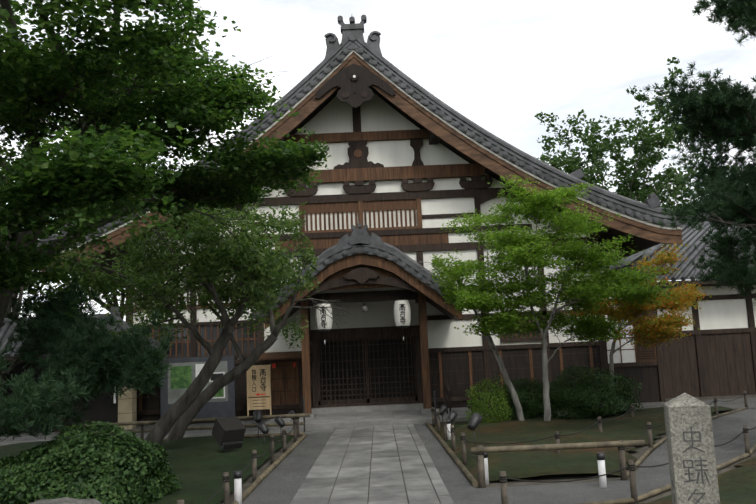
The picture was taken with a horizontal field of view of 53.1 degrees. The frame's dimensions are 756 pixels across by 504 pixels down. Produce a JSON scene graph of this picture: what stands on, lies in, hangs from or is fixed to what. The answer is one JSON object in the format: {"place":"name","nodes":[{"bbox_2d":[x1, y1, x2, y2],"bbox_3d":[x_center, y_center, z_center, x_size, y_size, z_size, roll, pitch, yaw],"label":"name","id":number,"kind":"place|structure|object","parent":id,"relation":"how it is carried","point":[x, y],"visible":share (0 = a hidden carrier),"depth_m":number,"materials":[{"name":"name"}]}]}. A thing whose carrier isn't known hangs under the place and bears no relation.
{"place":"outdoors","nodes":[
{"label":"outdoors","id":0,"kind":"place"},
{"bbox_2d":[0,307,169,432],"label":"wall","id":1,"kind":"structure","parent":0,"point":[113,409],"depth_m":21.54,"materials":[{"name":"beige paint"}]},
{"bbox_2d":[0,427,335,444],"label":"cross path","id":2,"kind":"structure","parent":0,"point":[319,430],"depth_m":18.33,"materials":[{"name":"stone"}]},
{"bbox_2d":[133,92,597,394],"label":"hall walls","id":3,"kind":"structure","parent":0,"point":[335,115],"depth_m":23.64,"materials":[{"name":"white paint"}]},
{"bbox_2d":[160,355,235,418],"bbox_3d":[-5.307,4.010,22.279,2.180,1.820,0.140,-2,-8,0],"label":"notice board","id":4,"kind":"object","parent":3,"relation":"attached to","point":[183,373],"visible":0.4,"depth_m":22.23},
{"bbox_2d":[36,39,688,282],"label":"hall roof","id":5,"kind":"structure","parent":3,"relation":"on","point":[444,124],"depth_m":22.67,"materials":[{"name":"grey tile"}]},
{"bbox_2d":[323,15,383,67],"bbox_3d":[-0.760,-6.329,23.118,1.960,1.980,0.350,-2,-8,0],"label":"roof ridge ornament","id":6,"kind":"object","parent":5,"relation":"attached to","point":[352,31],"visible":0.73,"depth_m":23.03,"materials":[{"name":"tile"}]},
{"bbox_2d":[315,64,395,108],"bbox_3d":[-0.703,-5.027,22.835,2.440,1.400,0.150,-2,-8,0],"label":"gable pendant","id":7,"kind":"object","parent":5,"relation":"attached to","point":[354,82],"visible":0.96,"depth_m":22.84,"materials":[{"name":"paint"}]},
{"bbox_2d":[309,325,422,407],"bbox_3d":[-0.339,3.466,22.940,3.600,2.330,0.230,-2,-8,0],"label":"lattice door","id":8,"kind":"structure","parent":3,"relation":"attached to","point":[367,366],"depth_m":22.93,"materials":[{"name":"brown wood"}]},
{"bbox_2d":[126,107,609,422],"bbox_3d":[-0.502,-0.291,23.269,14.640,10.450,0.580,-2,-8,0],"label":"timber frame","id":9,"kind":"object","parent":3,"relation":"attached to","point":[460,370],"visible":0.48,"depth_m":23.42,"materials":[{"name":"brown wood"}]},
{"bbox_2d":[290,424,453,503],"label":"paved path","id":10,"kind":"structure","parent":0,"point":[352,486],"depth_m":11.20,"materials":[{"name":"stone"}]},
{"bbox_2d":[0,0,755,321],"label":"sky","id":11,"kind":"structure","parent":0,"point":[499,64],"materials":[{"name":"white"}]},
{"bbox_2d":[218,394,755,503],"bbox_3d":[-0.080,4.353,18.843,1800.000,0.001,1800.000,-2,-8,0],"label":"ground","id":12,"kind":"structure","parent":0,"point":[265,465],"depth_m":10.30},
{"bbox_2d":[0,143,96,316],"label":"tree","id":13,"kind":"object","parent":12,"relation":"on","point":[5,231],"visible":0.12,"depth_m":23.95,"materials":[{"name":"green plant"}]},
{"bbox_2d":[29,497,101,503],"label":"garden rock","id":14,"kind":"object","parent":12,"relation":"on","point":[65,500],"visible":1,"depth_m":6.89,"materials":[{"name":"grey stone"}]},
{"bbox_2d":[5,127,125,318],"bbox_3d":[-10.400,1.105,28.794,12.273,10.300,10.863,-2,-8,0],"label":"tree","id":15,"kind":"object","parent":12,"relation":"on","point":[111,302],"depth_m":28.20,"materials":[{"name":"green plant"}]},
{"bbox_2d":[0,435,293,503],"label":"moss bed","id":16,"kind":"object","parent":12,"relation":"on","point":[199,465],"visible":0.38,"depth_m":12.60,"materials":[{"name":"green plant"}]},
{"bbox_2d":[0,254,176,440],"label":"pine","id":17,"kind":"object","parent":16,"relation":"on","point":[91,357],"visible":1,"depth_m":9.79,"materials":[{"name":"green plant"}]},
{"bbox_2d":[0,420,181,503],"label":"bush","id":18,"kind":"object","parent":16,"relation":"on","point":[122,467],"visible":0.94,"depth_m":8.51,"materials":[{"name":"green plant"}]},
{"bbox_2d":[211,416,245,451],"bbox_3d":[-2.650,3.326,13.436,0.425,0.758,0.491,4,-10,-40],"label":"floodlight box","id":19,"kind":"object","parent":16,"relation":"on","point":[228,433],"visible":0.85,"depth_m":13.34,"materials":[{"name":"black metal"}]},
{"bbox_2d":[253,409,262,438],"bbox_3d":[-2.704,3.880,17.023,0.235,0.659,0.308,-2,-8,0],"label":"spotlight","id":20,"kind":"object","parent":16,"relation":"on","point":[258,417],"visible":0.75,"depth_m":16.97,"materials":[{"name":"black metal"}]},
{"bbox_2d":[257,421,268,443],"bbox_3d":[-2.261,3.623,14.926,0.189,0.550,0.257,5,-11,-44],"label":"spotlight","id":21,"kind":"object","parent":16,"relation":"on","point":[263,428],"visible":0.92,"depth_m":14.89,"materials":[{"name":"black metal"}]},
{"bbox_2d":[274,415,284,440],"bbox_3d":[-2.113,3.808,16.310,0.251,0.553,0.190,-8,-9,33],"label":"spotlight","id":22,"kind":"object","parent":16,"relation":"on","point":[279,421],"visible":0.9,"depth_m":16.27,"materials":[{"name":"black metal"}]},
{"bbox_2d":[0,0,330,329],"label":"tree","id":23,"kind":"object","parent":12,"relation":"on","point":[92,166],"visible":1,"depth_m":9.79,"materials":[{"name":"green plant"}]},
{"bbox_2d":[37,162,349,448],"bbox_3d":[-3.755,1.075,16.808,6.198,6.580,6.261,-4,-8,9],"label":"tree","id":24,"kind":"object","parent":12,"relation":"on","point":[253,265],"visible":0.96,"depth_m":15.74,"materials":[{"name":"green plant"}]},
{"bbox_2d":[247,365,271,415],"bbox_3d":[-3.462,4.051,21.989,0.720,1.500,0.080,-2,-8,0],"label":"sign board","id":25,"kind":"object","parent":12,"relation":"on","point":[259,387],"visible":1,"depth_m":21.98,"materials":[{"name":"brown wood"}]},
{"bbox_2d":[259,403,471,430],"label":"entrance platform","id":26,"kind":"structure","parent":12,"relation":"on","point":[349,416],"depth_m":20.32,"materials":[{"name":"stone"}]},
{"bbox_2d":[251,223,463,418],"bbox_3d":[-0.396,1.992,21.745,6.130,5.242,2.905,-2,-8,0],"label":"entrance porch","id":27,"kind":"object","parent":26,"relation":"on","point":[359,258],"visible":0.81,"depth_m":20.69,"materials":[{"name":"wood"}]},
{"bbox_2d":[316,296,332,343],"bbox_3d":[-1.501,1.828,21.012,0.482,1.440,0.479,-2,-8,0],"label":"lantern","id":28,"kind":"object","parent":27,"relation":"hanging from","point":[326,323],"visible":0.81,"depth_m":20.83,"materials":[{"name":"paper"}]},
{"bbox_2d":[361,303,367,311],"bbox_3d":[-0.383,1.526,21.207,0.190,0.325,0.185,-2,-8,0],"label":"hanging globe lamp","id":29,"kind":"object","parent":27,"relation":"attached to","point":[364,307],"visible":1,"depth_m":21.14,"materials":[{"name":"white glass"}]},
{"bbox_2d":[394,292,410,339],"bbox_3d":[0.677,1.734,21.023,0.482,1.440,0.479,-2,-8,0],"label":"lantern","id":30,"kind":"object","parent":27,"relation":"hanging from","point":[402,314],"visible":1,"depth_m":20.85,"materials":[{"name":"paper"}]},
{"bbox_2d":[0,398,755,503],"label":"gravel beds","id":31,"kind":"object","parent":12,"relation":"on","point":[282,481],"visible":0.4,"depth_m":11.00,"materials":[{"name":"grey gravel"}]},
{"bbox_2d":[233,471,241,503],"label":"bollard light","id":32,"kind":"object","parent":31,"relation":"on","point":[238,486],"visible":1,"depth_m":9.03,"materials":[{"name":"white plastic"}]},
{"bbox_2d":[596,452,606,487],"bbox_3d":[2.748,2.680,9.280,0.100,0.420,0.100,-2,-8,0],"label":"bollard light","id":33,"kind":"object","parent":31,"relation":"on","point":[601,467],"visible":0.9,"depth_m":9.25,"materials":[{"name":"white plastic"}]},
{"bbox_2d":[0,380,755,503],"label":"bamboo rope fences","id":34,"kind":"object","parent":12,"relation":"on","point":[481,450],"visible":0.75,"depth_m":11.01,"materials":[{"name":"brown wood"}]},
{"bbox_2d":[447,410,457,424],"bbox_3d":[1.540,3.556,15.638,0.189,0.550,0.257,-10,-11,44],"label":"spotlight","id":35,"kind":"object","parent":12,"relation":"on","point":[453,415],"visible":0.71,"depth_m":15.61,"materials":[{"name":"black metal"}]},
{"bbox_2d":[468,413,482,443],"bbox_3d":[1.719,3.176,13.372,0.308,0.660,0.223,5,-11,-44],"label":"spotlight","id":36,"kind":"object","parent":12,"relation":"on","point":[476,419],"visible":0.85,"depth_m":13.33,"materials":[{"name":"black metal"}]},
{"bbox_2d":[484,453,488,484],"bbox_3d":[1.400,2.828,9.917,0.100,0.420,0.100,-2,-8,0],"label":"bollard light","id":37,"kind":"object","parent":12,"relation":"on","point":[486,468],"visible":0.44,"depth_m":9.88,"materials":[{"name":"white plastic"}]},
{"bbox_2d":[465,374,512,422],"bbox_3d":[2.647,3.520,18.016,1.041,1.195,1.027,-7,-9,27],"label":"shrub","id":38,"kind":"object","parent":12,"relation":"on","point":[492,409],"visible":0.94,"depth_m":17.86,"materials":[{"name":"green plant"}]},
{"bbox_2d":[495,378,563,419],"bbox_3d":[3.731,3.627,18.659,1.584,1.073,1.493,2,-9,-27],"label":"shrub","id":39,"kind":"object","parent":12,"relation":"on","point":[531,405],"visible":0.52,"depth_m":18.41,"materials":[{"name":"green plant"}]},
{"bbox_2d":[408,174,674,420],"bbox_3d":[3.637,1.209,17.869,5.863,5.830,5.065,-2,-8,0],"label":"maple","id":40,"kind":"object","parent":12,"relation":"on","point":[527,251],"visible":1,"depth_m":17.16,"materials":[{"name":"green plant"}]},
{"bbox_2d":[430,406,731,481],"bbox_3d":[5.215,3.389,14.529,7.920,0.232,9.240,-2,-8,0],"label":"moss bed","id":41,"kind":"object","parent":12,"relation":"on","point":[525,464],"visible":0.6,"depth_m":13.39,"materials":[{"name":"green plant"}]},
{"bbox_2d":[439,404,447,427],"bbox_3d":[1.526,3.846,17.713,0.256,0.551,0.190,2,-9,-30],"label":"spotlight","id":42,"kind":"object","parent":41,"relation":"on","point":[443,409],"visible":0.9,"depth_m":17.67,"materials":[{"name":"black metal"}]},
{"bbox_2d":[446,419,450,439],"bbox_3d":[1.405,3.541,15.017,0.100,0.420,0.100,-2,-8,0],"label":"bollard light","id":43,"kind":"object","parent":41,"relation":"on","point":[448,422],"visible":0.58,"depth_m":14.98,"materials":[{"name":"white plastic"}]},
{"bbox_2d":[530,364,643,419],"bbox_3d":[5.099,3.432,18.569,2.667,1.320,2.028,-2,-8,0],"label":"shrub","id":44,"kind":"object","parent":12,"relation":"on","point":[566,398],"visible":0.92,"depth_m":18.15,"materials":[{"name":"green plant"}]},
{"bbox_2d":[534,57,732,215],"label":"tree","id":45,"kind":"object","parent":12,"relation":"on","point":[629,186],"visible":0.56,"depth_m":47.69,"materials":[{"name":"green plant"}]},
{"bbox_2d":[555,243,711,392],"bbox_3d":[6.999,2.074,20.278,3.348,4.495,4.744,-9,-10,39],"label":"autumn maple","id":46,"kind":"object","parent":12,"relation":"on","point":[661,328],"visible":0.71,"depth_m":20.00,"materials":[{"name":"orange plant"}]},
{"bbox_2d":[663,393,719,503],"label":"stone pillar","id":47,"kind":"structure","parent":12,"relation":"on","point":[691,452],"depth_m":4.48,"materials":[{"name":"stone"}]},
{"bbox_2d":[636,457,755,503],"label":"lawn","id":48,"kind":"structure","parent":12,"relation":"on","point":[736,485],"depth_m":8.64,"materials":[{"name":"green plant"}]},
{"bbox_2d":[641,0,755,306],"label":"pine","id":49,"kind":"object","parent":12,"relation":"on","point":[724,114],"visible":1,"depth_m":13.38,"materials":[{"name":"green plant"}]},
{"bbox_2d":[601,211,755,402],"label":"building","id":50,"kind":"structure","parent":0,"point":[715,355],"depth_m":24.58,"materials":[{"name":"paint"}]}
]}

